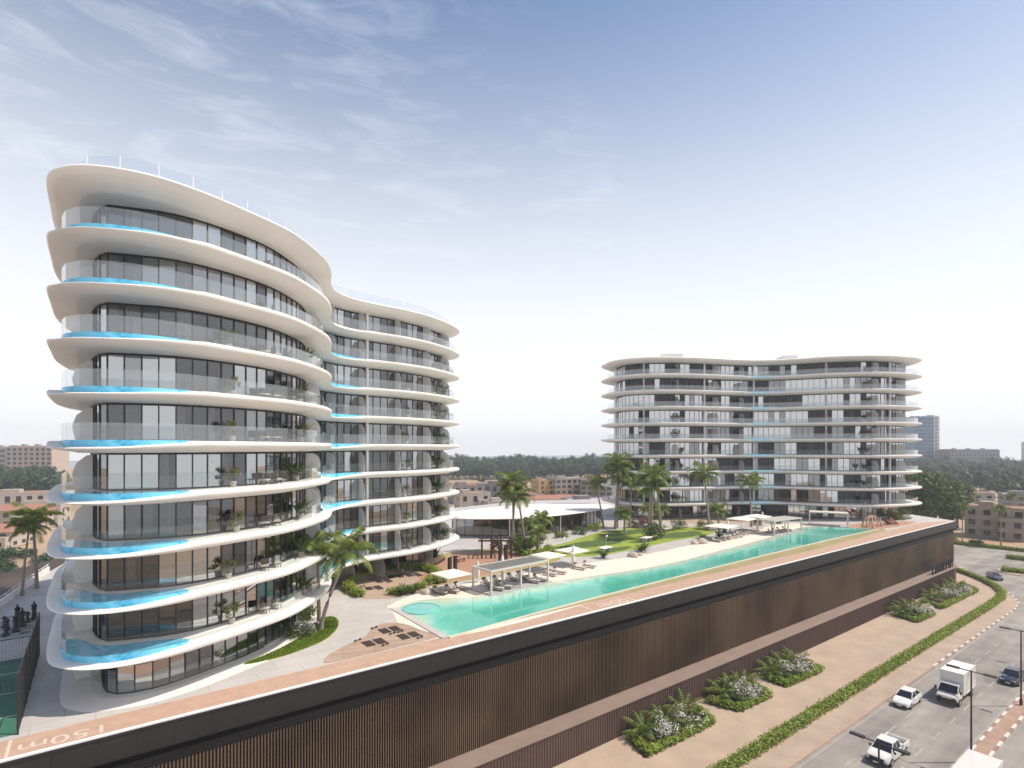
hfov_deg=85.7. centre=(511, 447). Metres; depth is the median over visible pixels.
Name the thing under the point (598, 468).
broadleaf tree
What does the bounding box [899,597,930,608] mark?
arching palm
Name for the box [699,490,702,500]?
window pane
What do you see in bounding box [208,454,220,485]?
window pane
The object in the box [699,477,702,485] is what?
window pane
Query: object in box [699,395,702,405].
window pane
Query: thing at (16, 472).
broadleaf tree
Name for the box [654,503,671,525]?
palm tree
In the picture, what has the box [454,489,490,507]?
house
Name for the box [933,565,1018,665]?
kerb
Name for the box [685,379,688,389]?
window pane
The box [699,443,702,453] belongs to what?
window pane
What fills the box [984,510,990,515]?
window
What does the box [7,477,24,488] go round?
broadleaf tree
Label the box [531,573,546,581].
sun lounger
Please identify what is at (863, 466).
potted plant
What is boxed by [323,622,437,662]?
timber deck
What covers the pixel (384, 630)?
exercise mat
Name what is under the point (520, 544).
shrub
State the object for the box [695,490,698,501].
window pane
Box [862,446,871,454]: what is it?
potted plant
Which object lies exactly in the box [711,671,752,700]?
arching palm
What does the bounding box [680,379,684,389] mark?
window pane
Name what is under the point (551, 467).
broadleaf tree
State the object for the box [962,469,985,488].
broadleaf tree
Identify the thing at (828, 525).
pergola
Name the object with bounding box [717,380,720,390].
window pane
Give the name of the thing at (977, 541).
shrub
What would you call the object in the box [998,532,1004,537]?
window
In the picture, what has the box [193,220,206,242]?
window pane
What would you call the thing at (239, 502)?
window pane
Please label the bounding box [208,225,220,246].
window pane
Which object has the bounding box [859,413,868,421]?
potted plant
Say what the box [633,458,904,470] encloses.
window frame
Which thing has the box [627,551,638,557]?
boulder
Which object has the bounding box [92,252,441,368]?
window frame
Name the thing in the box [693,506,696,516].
window pane
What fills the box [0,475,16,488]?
broadleaf tree
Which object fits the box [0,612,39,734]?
court fence
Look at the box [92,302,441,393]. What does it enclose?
window frame
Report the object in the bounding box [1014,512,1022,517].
window
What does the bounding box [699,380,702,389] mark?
window pane
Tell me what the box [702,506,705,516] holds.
window pane
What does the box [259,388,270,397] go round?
balcony chair
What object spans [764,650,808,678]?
arching palm
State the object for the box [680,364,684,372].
window pane
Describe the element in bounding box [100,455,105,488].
window pane
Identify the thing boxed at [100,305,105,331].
window pane
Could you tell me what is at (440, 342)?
potted plant
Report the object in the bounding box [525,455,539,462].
broadleaf tree
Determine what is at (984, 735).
kerb
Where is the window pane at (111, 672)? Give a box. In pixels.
[107,668,115,692]
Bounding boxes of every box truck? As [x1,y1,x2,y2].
[934,659,975,706]
[951,749,1003,767]
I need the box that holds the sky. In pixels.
[0,0,1023,460]
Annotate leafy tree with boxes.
[901,467,948,517]
[905,469,970,520]
[939,486,972,520]
[941,479,980,527]
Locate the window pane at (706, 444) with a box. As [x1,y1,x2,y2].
[705,443,707,453]
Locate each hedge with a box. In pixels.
[339,561,442,597]
[385,580,428,594]
[522,544,555,556]
[706,567,1007,767]
[954,540,1023,551]
[1000,565,1023,573]
[1005,553,1023,560]
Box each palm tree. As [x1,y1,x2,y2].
[3,502,64,588]
[4,513,51,595]
[293,530,346,624]
[315,525,379,629]
[494,470,529,549]
[495,484,532,552]
[501,480,534,539]
[519,514,541,548]
[528,523,550,550]
[533,510,553,539]
[581,474,606,527]
[600,452,635,528]
[600,462,636,527]
[613,506,634,531]
[618,473,643,527]
[632,476,667,533]
[637,462,675,536]
[638,463,667,535]
[638,502,657,524]
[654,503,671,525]
[687,461,720,530]
[708,501,729,529]
[734,471,765,526]
[950,501,972,540]
[990,502,1012,545]
[1002,490,1021,504]
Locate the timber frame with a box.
[478,536,514,558]
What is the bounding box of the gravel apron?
[620,516,906,523]
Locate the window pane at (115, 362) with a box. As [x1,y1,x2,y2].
[108,355,122,385]
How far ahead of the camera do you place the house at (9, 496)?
231.18 m
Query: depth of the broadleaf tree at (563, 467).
495.73 m
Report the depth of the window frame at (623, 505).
134.73 m
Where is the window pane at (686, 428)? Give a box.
[685,427,688,437]
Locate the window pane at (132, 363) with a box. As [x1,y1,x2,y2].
[125,355,140,386]
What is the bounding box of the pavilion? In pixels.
[452,503,611,536]
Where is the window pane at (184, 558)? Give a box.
[177,550,191,583]
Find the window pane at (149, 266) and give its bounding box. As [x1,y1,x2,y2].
[142,258,157,283]
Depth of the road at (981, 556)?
146.12 m
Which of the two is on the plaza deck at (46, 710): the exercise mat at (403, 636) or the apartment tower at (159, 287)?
the apartment tower at (159, 287)
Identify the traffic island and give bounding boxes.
[996,567,1023,575]
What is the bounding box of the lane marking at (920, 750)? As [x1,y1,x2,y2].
[798,616,1023,767]
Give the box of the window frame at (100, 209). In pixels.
[92,205,439,342]
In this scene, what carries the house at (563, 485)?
on the ground at (41, 548)
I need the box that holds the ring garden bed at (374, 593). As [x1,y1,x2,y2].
[341,570,435,598]
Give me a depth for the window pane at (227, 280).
42.95 m
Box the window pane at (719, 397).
[717,396,720,406]
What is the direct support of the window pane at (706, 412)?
in the apartment tower at (790, 428)
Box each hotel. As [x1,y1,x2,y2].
[0,445,18,467]
[6,444,68,473]
[937,448,999,463]
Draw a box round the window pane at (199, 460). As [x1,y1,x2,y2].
[193,454,206,486]
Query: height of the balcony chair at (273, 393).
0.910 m
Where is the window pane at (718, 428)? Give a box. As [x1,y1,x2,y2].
[717,427,720,437]
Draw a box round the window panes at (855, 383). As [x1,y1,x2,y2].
[617,362,904,518]
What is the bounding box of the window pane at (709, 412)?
[708,411,711,422]
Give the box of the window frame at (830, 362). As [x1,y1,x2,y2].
[618,362,904,375]
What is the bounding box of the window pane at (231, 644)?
[226,636,236,661]
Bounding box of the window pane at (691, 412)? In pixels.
[690,411,693,421]
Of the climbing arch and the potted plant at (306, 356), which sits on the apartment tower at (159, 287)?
the potted plant at (306, 356)
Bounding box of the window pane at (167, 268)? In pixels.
[160,259,174,286]
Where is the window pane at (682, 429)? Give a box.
[680,427,684,437]
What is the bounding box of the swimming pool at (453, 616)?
[398,527,873,635]
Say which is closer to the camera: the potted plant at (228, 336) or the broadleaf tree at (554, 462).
the potted plant at (228, 336)
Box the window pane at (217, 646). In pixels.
[214,640,224,666]
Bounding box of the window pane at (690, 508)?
[688,506,692,516]
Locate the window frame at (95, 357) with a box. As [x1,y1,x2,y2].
[92,353,442,418]
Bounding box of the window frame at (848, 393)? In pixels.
[617,393,904,406]
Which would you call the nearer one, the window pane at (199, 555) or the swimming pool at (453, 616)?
the window pane at (199, 555)
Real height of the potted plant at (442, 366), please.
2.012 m
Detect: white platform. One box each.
[598,546,612,552]
[640,536,652,541]
[662,527,671,531]
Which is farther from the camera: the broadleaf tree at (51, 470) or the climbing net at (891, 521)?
the broadleaf tree at (51, 470)
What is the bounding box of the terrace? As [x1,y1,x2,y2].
[60,615,321,711]
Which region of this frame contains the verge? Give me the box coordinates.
[954,535,1023,552]
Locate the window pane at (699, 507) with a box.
[698,506,701,516]
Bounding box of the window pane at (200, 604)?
[193,596,206,628]
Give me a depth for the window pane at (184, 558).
40.43 m
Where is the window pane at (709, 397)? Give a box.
[708,396,711,405]
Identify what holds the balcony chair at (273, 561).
on the apartment tower at (159, 287)
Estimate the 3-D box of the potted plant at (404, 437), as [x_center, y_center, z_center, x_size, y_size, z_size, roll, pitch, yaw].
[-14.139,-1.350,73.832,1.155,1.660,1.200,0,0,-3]
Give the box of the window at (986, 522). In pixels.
[984,520,990,525]
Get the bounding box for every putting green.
[560,538,623,547]
[583,546,630,553]
[600,529,646,535]
[629,539,656,542]
[653,531,699,537]
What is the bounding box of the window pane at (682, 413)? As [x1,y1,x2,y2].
[680,411,684,421]
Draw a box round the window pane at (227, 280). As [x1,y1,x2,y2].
[222,273,232,298]
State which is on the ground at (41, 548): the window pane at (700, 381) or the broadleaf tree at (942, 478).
the broadleaf tree at (942, 478)
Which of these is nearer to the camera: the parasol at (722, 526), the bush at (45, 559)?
the parasol at (722, 526)
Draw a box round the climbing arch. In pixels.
[861,516,881,527]
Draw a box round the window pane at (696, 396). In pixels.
[695,395,698,405]
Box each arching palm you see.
[622,710,664,745]
[641,703,687,738]
[663,687,708,722]
[702,676,744,709]
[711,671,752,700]
[722,669,763,692]
[753,657,790,679]
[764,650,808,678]
[775,646,814,667]
[885,602,918,619]
[891,598,923,612]
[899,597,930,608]
[918,588,948,600]
[930,583,959,595]
[941,576,969,590]
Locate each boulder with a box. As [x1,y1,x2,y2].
[421,588,433,594]
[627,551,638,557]
[697,538,707,543]
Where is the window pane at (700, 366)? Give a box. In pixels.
[699,365,702,373]
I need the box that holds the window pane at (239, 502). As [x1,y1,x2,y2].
[235,498,244,527]
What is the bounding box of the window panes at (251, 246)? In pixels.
[94,217,441,656]
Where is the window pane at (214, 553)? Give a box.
[208,545,220,578]
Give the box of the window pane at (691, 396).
[690,395,693,405]
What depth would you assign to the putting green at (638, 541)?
100.23 m
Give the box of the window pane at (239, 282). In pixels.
[235,277,244,301]
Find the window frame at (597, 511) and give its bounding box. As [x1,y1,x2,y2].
[452,511,601,536]
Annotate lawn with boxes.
[243,616,338,664]
[425,548,560,586]
[527,527,714,556]
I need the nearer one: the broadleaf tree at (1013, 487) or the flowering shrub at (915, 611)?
the flowering shrub at (915, 611)
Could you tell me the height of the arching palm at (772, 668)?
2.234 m
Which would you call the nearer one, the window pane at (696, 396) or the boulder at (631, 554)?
the boulder at (631, 554)
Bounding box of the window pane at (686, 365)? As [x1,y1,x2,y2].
[685,364,688,373]
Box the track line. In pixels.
[4,740,11,757]
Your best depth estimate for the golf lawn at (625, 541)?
102.46 m
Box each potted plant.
[210,646,222,662]
[220,327,237,345]
[220,558,237,578]
[224,376,241,393]
[224,467,240,486]
[224,601,240,623]
[225,419,242,440]
[228,510,244,531]
[280,616,302,632]
[288,421,315,441]
[288,460,310,480]
[290,346,316,362]
[290,384,309,401]
[290,498,314,518]
[290,537,315,556]
[292,573,317,594]
[399,562,406,572]
[401,485,408,496]
[402,432,409,443]
[402,511,409,522]
[403,380,411,390]
[403,406,411,417]
[404,459,412,469]
[406,537,414,548]
[432,547,441,561]
[433,432,451,444]
[435,456,446,467]
[436,337,448,345]
[436,362,448,369]
[436,480,447,491]
[437,505,446,515]
[438,385,450,394]
[438,408,449,419]
[438,527,452,538]
[857,463,867,470]
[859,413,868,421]
[859,480,871,487]
[860,496,871,503]
[861,430,870,437]
[862,397,870,404]
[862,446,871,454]
[863,365,872,371]
[863,381,872,387]
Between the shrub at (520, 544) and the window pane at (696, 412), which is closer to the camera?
the shrub at (520, 544)
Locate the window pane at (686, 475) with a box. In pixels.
[685,474,688,485]
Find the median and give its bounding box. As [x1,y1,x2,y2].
[973,694,1023,754]
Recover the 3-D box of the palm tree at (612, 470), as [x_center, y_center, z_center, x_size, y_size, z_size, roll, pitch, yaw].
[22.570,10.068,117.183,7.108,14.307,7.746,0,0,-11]
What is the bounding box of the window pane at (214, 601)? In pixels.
[208,593,220,624]
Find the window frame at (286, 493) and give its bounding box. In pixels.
[92,474,442,540]
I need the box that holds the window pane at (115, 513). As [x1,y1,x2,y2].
[108,505,122,538]
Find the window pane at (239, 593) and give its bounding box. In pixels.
[235,587,244,617]
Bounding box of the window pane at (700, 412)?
[699,411,702,421]
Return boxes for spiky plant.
[393,582,415,594]
[405,582,421,591]
[596,546,613,557]
[634,544,651,550]
[691,533,708,540]
[711,528,724,536]
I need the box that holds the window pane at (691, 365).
[690,364,693,373]
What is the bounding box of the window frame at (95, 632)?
[92,523,439,641]
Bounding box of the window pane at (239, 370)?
[235,365,244,394]
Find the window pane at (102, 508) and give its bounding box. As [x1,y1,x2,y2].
[100,506,105,538]
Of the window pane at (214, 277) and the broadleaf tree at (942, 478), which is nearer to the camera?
the window pane at (214, 277)
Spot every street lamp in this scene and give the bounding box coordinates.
[849,730,910,767]
[946,664,997,749]
[999,626,1023,705]
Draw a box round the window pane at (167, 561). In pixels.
[160,553,174,585]
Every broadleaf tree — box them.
[0,467,15,479]
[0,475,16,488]
[3,468,28,479]
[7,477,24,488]
[10,472,35,490]
[21,469,54,489]
[23,464,39,473]
[32,466,59,477]
[32,473,58,489]
[35,464,60,475]
[47,477,70,489]
[48,470,72,480]
[451,465,464,476]
[454,460,466,477]
[455,453,469,461]
[458,465,471,476]
[465,463,477,477]
[475,463,486,474]
[477,474,486,482]
[478,461,495,479]
[489,460,506,469]
[495,471,503,479]
[498,455,508,460]
[501,466,510,476]
[504,461,518,472]
[508,456,524,462]
[513,459,525,465]
[517,453,527,459]
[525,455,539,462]
[526,472,536,479]
[530,458,543,466]
[532,465,546,476]
[539,468,548,476]
[543,461,555,476]
[547,459,558,476]
[551,467,562,475]
[555,459,571,475]
[565,465,575,476]
[570,463,583,476]
[573,456,588,463]
[580,461,595,474]
[591,469,600,476]
[595,460,609,477]
[905,458,921,468]
[915,457,934,468]
[932,470,953,480]
[933,473,951,484]
[949,475,965,483]
[952,467,968,480]
[956,458,971,464]
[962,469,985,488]
[965,462,982,474]
[967,471,992,490]
[980,461,1004,472]
[984,477,1011,492]
[990,457,1005,462]
[998,462,1010,470]
[1000,456,1014,462]
[1005,470,1023,485]
[1006,481,1023,490]
[1009,480,1022,487]
[1010,460,1023,468]
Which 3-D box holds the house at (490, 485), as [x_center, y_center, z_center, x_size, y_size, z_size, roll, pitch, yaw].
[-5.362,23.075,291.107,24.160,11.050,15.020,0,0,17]
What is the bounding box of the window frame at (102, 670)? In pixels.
[101,549,436,694]
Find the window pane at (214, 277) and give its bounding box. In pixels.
[208,269,220,295]
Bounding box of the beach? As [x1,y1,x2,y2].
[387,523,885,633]
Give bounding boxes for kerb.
[0,521,953,762]
[785,665,934,767]
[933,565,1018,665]
[972,690,1023,749]
[988,712,1023,756]
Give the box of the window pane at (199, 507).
[193,501,206,533]
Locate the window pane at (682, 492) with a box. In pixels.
[680,490,684,501]
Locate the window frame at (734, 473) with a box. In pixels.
[620,473,901,486]
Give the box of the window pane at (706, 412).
[705,411,707,421]
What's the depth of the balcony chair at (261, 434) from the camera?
44.84 m
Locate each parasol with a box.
[430,569,471,591]
[474,561,480,582]
[530,551,565,570]
[554,547,588,564]
[571,545,574,567]
[704,523,738,528]
[726,516,756,532]
[743,514,771,530]
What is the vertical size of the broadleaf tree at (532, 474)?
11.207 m
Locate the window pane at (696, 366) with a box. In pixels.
[695,364,698,373]
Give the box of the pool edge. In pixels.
[448,529,877,637]
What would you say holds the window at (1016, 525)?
in the house at (981, 521)
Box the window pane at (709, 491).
[708,490,711,500]
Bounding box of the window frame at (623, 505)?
[623,505,897,518]
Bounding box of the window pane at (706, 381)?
[705,380,707,389]
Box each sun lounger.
[432,585,447,593]
[444,584,459,591]
[453,581,467,590]
[480,577,494,584]
[488,582,504,591]
[492,575,504,583]
[497,580,512,587]
[505,572,519,580]
[515,570,525,577]
[524,575,539,583]
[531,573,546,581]
[543,568,557,574]
[552,566,566,572]
[573,562,585,569]
[582,560,595,567]
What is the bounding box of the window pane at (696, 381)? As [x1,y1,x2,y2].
[695,380,698,389]
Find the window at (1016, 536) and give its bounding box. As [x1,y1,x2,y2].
[1014,533,1021,539]
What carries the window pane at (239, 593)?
in the apartment tower at (159, 287)
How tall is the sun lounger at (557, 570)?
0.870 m
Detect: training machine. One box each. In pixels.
[448,555,458,569]
[498,544,508,560]
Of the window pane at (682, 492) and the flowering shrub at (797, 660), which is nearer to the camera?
the flowering shrub at (797, 660)
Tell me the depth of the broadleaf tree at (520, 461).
523.76 m
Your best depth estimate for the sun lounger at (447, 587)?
64.66 m
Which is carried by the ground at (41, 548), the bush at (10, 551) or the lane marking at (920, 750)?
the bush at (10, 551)
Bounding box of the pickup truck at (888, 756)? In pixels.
[865,732,909,766]
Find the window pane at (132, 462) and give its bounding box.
[125,455,140,488]
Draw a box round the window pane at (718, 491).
[717,490,720,500]
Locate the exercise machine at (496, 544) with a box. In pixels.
[490,539,503,550]
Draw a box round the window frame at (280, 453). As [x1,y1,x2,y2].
[91,450,442,490]
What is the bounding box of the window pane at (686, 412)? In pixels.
[685,411,688,421]
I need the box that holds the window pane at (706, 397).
[705,396,707,405]
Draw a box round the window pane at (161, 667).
[154,657,168,686]
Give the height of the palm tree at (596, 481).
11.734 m
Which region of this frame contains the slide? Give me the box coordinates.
[878,515,890,525]
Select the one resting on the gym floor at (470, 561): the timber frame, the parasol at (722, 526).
the timber frame
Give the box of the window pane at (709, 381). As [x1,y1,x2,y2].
[708,380,711,389]
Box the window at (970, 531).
[968,529,975,534]
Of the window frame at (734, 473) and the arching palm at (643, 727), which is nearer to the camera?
the arching palm at (643, 727)
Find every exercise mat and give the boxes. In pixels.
[361,640,375,646]
[372,638,386,643]
[377,628,391,633]
[388,626,401,630]
[396,633,410,639]
[407,631,420,636]
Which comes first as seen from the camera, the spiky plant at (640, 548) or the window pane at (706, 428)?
the spiky plant at (640, 548)
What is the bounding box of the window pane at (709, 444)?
[708,443,711,453]
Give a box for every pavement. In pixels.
[553,594,1006,767]
[749,606,1013,767]
[932,566,1016,607]
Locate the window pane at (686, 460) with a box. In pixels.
[685,459,688,469]
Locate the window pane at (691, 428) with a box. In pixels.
[690,427,693,437]
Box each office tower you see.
[905,416,933,464]
[925,415,938,458]
[1021,442,1023,459]
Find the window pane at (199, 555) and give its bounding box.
[193,548,206,581]
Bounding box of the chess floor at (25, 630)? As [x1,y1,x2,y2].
[0,616,40,637]
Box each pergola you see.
[468,556,551,595]
[755,516,803,535]
[808,510,849,527]
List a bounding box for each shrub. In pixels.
[283,623,315,638]
[294,618,318,633]
[297,605,317,621]
[431,575,446,583]
[512,534,530,554]
[526,538,541,551]
[528,536,545,543]
[554,530,568,537]
[571,525,588,534]
[587,521,601,530]
[625,518,640,527]
[638,517,647,525]
[641,519,667,539]
[650,710,682,738]
[669,518,687,527]
[671,703,708,729]
[696,519,713,526]
[726,682,759,701]
[737,676,769,700]
[752,518,760,525]
[777,659,806,677]
[791,652,816,671]
[877,508,888,518]
[886,511,906,519]
[899,508,910,516]
[906,604,928,615]
[912,602,935,613]
[940,587,961,599]
[949,582,971,592]
[968,539,984,543]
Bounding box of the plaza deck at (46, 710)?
[0,499,952,741]
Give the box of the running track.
[0,521,950,758]
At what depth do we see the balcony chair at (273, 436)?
46.17 m
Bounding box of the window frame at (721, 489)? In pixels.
[619,489,901,503]
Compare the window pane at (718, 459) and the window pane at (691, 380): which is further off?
the window pane at (718, 459)
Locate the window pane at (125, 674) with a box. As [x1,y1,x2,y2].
[118,665,133,692]
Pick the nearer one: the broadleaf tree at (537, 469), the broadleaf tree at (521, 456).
the broadleaf tree at (537, 469)
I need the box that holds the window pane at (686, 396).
[685,395,688,405]
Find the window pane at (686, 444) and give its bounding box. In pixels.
[685,443,688,453]
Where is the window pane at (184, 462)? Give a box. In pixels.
[177,454,191,487]
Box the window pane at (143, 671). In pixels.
[135,661,151,690]
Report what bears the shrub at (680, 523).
on the golf lawn at (625, 541)
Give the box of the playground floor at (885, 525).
[850,521,915,528]
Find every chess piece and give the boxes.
[3,618,11,630]
[3,623,9,636]
[11,612,20,632]
[13,604,20,622]
[19,608,26,626]
[25,611,30,622]
[30,601,37,619]
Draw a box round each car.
[891,685,921,708]
[986,571,1003,580]
[999,666,1023,685]
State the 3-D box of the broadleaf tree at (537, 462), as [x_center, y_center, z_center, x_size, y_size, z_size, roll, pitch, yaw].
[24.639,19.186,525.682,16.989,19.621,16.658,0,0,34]
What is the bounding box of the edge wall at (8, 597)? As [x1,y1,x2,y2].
[0,564,49,606]
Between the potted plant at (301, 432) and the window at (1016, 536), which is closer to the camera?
the potted plant at (301, 432)
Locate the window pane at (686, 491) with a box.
[685,490,688,501]
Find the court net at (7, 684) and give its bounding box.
[0,678,16,693]
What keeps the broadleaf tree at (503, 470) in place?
on the ground at (41, 548)
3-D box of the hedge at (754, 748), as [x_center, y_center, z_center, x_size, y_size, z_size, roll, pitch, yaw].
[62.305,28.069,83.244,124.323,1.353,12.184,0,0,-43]
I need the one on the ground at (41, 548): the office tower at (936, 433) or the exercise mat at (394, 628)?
the office tower at (936, 433)
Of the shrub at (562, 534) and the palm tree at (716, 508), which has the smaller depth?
the shrub at (562, 534)
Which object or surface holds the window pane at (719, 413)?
in the apartment tower at (790, 428)
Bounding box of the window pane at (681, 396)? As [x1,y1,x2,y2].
[680,395,684,405]
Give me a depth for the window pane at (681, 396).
133.83 m
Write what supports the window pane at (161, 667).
in the apartment tower at (159, 287)
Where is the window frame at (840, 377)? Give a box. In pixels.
[617,377,904,391]
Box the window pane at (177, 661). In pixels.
[171,653,184,681]
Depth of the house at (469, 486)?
286.37 m
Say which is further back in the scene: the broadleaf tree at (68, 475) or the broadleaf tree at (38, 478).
the broadleaf tree at (68, 475)
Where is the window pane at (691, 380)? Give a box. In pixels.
[690,379,693,389]
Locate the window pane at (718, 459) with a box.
[717,458,720,469]
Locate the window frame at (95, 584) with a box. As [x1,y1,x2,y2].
[92,498,442,590]
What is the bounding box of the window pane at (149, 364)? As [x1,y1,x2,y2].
[142,356,157,387]
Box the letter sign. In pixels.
[932,559,952,574]
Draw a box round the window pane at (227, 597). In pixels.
[222,590,232,620]
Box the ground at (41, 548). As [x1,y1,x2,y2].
[0,468,1008,572]
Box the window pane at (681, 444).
[680,443,684,453]
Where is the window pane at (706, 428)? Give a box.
[705,427,707,437]
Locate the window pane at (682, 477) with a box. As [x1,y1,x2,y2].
[680,475,684,485]
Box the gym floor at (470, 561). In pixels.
[419,552,543,581]
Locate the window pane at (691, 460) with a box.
[690,459,693,468]
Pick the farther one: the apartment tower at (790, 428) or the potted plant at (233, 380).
the apartment tower at (790, 428)
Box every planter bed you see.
[627,703,716,757]
[705,679,773,711]
[761,660,824,687]
[893,606,936,622]
[920,581,978,609]
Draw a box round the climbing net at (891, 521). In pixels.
[883,517,898,524]
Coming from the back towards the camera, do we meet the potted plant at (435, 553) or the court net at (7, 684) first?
the potted plant at (435, 553)
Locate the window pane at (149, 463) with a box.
[142,455,157,488]
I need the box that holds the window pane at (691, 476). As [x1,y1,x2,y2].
[690,474,693,485]
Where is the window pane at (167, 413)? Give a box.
[160,406,174,438]
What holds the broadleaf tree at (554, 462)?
on the ground at (41, 548)
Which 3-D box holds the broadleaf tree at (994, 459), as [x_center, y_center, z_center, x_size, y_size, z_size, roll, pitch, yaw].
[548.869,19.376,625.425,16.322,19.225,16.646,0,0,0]
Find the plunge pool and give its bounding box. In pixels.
[402,603,440,614]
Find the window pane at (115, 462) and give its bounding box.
[108,455,122,488]
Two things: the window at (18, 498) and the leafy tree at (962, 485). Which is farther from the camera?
the window at (18, 498)
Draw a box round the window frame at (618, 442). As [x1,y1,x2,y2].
[618,442,904,454]
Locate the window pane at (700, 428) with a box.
[699,427,702,437]
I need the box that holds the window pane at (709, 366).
[708,365,711,373]
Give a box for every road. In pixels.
[792,561,1023,767]
[954,545,1023,568]
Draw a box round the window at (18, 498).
[16,496,20,501]
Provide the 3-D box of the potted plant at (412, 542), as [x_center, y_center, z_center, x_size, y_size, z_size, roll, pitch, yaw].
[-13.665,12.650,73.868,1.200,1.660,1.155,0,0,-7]
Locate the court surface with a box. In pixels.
[0,659,21,737]
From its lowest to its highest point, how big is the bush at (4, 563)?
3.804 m
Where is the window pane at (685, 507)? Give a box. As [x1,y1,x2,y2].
[684,506,687,516]
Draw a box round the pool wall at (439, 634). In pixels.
[390,607,448,638]
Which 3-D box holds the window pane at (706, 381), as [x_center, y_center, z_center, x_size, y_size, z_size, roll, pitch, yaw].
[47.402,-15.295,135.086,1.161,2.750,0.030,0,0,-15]
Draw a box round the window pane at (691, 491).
[690,490,693,501]
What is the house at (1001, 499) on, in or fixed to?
on the ground at (41, 548)
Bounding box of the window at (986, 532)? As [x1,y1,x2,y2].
[984,530,990,535]
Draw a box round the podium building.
[0,521,956,767]
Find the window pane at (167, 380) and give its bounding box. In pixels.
[160,357,174,388]
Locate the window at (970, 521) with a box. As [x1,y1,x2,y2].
[968,519,975,524]
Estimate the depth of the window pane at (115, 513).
38.66 m
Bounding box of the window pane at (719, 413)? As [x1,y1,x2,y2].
[717,412,720,422]
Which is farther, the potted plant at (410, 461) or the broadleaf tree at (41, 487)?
the broadleaf tree at (41, 487)
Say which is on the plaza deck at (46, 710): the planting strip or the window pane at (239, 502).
the planting strip
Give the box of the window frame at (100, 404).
[91,403,442,443]
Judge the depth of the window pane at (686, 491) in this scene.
133.98 m
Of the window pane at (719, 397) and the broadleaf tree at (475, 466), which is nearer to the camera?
the window pane at (719, 397)
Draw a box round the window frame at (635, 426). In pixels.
[617,426,903,438]
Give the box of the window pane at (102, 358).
[100,355,105,385]
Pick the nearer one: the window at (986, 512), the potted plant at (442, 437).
the potted plant at (442, 437)
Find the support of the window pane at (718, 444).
in the apartment tower at (790, 428)
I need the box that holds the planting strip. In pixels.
[516,528,886,619]
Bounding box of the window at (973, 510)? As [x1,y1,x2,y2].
[968,509,975,514]
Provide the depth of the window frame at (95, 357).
43.39 m
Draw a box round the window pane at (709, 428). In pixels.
[708,427,711,437]
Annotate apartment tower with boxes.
[46,156,458,694]
[601,354,921,519]
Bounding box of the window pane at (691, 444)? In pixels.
[690,443,693,453]
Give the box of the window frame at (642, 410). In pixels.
[617,410,901,422]
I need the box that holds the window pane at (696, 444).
[695,443,698,453]
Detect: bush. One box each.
[0,546,28,559]
[0,557,17,570]
[0,565,22,573]
[17,548,38,556]
[28,552,52,562]
[31,556,54,564]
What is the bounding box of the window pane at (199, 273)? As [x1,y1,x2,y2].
[193,265,206,291]
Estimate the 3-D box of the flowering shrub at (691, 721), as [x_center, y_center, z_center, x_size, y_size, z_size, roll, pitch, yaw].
[18.036,27.544,56.471,3.187,2.376,3.827,0,0,-37]
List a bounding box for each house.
[0,489,49,504]
[0,504,67,528]
[0,523,35,548]
[36,501,70,526]
[447,482,490,503]
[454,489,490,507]
[477,481,527,498]
[483,497,509,504]
[516,492,543,498]
[527,495,572,500]
[531,477,552,494]
[546,476,586,494]
[560,495,607,499]
[580,477,613,495]
[938,491,994,502]
[964,500,1023,542]
[998,490,1023,504]
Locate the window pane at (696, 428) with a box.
[695,427,698,437]
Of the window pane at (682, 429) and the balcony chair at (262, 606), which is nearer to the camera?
the balcony chair at (262, 606)
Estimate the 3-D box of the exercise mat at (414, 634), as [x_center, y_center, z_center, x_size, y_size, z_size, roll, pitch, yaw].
[-8.927,16.949,50.250,0.800,0.040,1.400,0,0,-37]
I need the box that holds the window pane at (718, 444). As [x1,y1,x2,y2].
[717,443,720,453]
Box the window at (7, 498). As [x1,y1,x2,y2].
[4,496,9,502]
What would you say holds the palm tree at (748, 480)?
on the plaza deck at (46, 710)
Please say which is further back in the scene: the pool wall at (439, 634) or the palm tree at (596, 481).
the palm tree at (596, 481)
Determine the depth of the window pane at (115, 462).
38.66 m
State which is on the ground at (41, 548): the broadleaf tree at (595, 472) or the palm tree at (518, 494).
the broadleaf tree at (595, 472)
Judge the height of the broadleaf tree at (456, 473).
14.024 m
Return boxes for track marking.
[18,725,102,749]
[596,597,634,605]
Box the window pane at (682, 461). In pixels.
[680,459,684,469]
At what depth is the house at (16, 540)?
159.04 m
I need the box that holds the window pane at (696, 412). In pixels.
[695,411,698,421]
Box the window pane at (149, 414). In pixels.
[142,405,157,438]
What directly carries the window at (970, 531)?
in the house at (981, 521)
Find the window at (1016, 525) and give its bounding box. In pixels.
[1014,523,1021,528]
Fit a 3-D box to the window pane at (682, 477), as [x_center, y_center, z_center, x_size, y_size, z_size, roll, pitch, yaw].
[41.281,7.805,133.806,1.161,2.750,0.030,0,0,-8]
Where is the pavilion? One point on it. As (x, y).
(491, 520)
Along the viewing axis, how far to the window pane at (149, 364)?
39.32 m
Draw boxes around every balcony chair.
[259,302,269,308]
[259,344,270,352]
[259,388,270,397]
[259,430,269,441]
[259,473,270,484]
[259,601,269,613]
[260,516,269,527]
[261,558,268,570]
[271,347,281,355]
[271,389,280,398]
[271,473,281,483]
[271,556,281,567]
[271,597,281,608]
[272,431,280,441]
[272,514,280,524]
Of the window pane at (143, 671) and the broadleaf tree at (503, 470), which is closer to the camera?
the window pane at (143, 671)

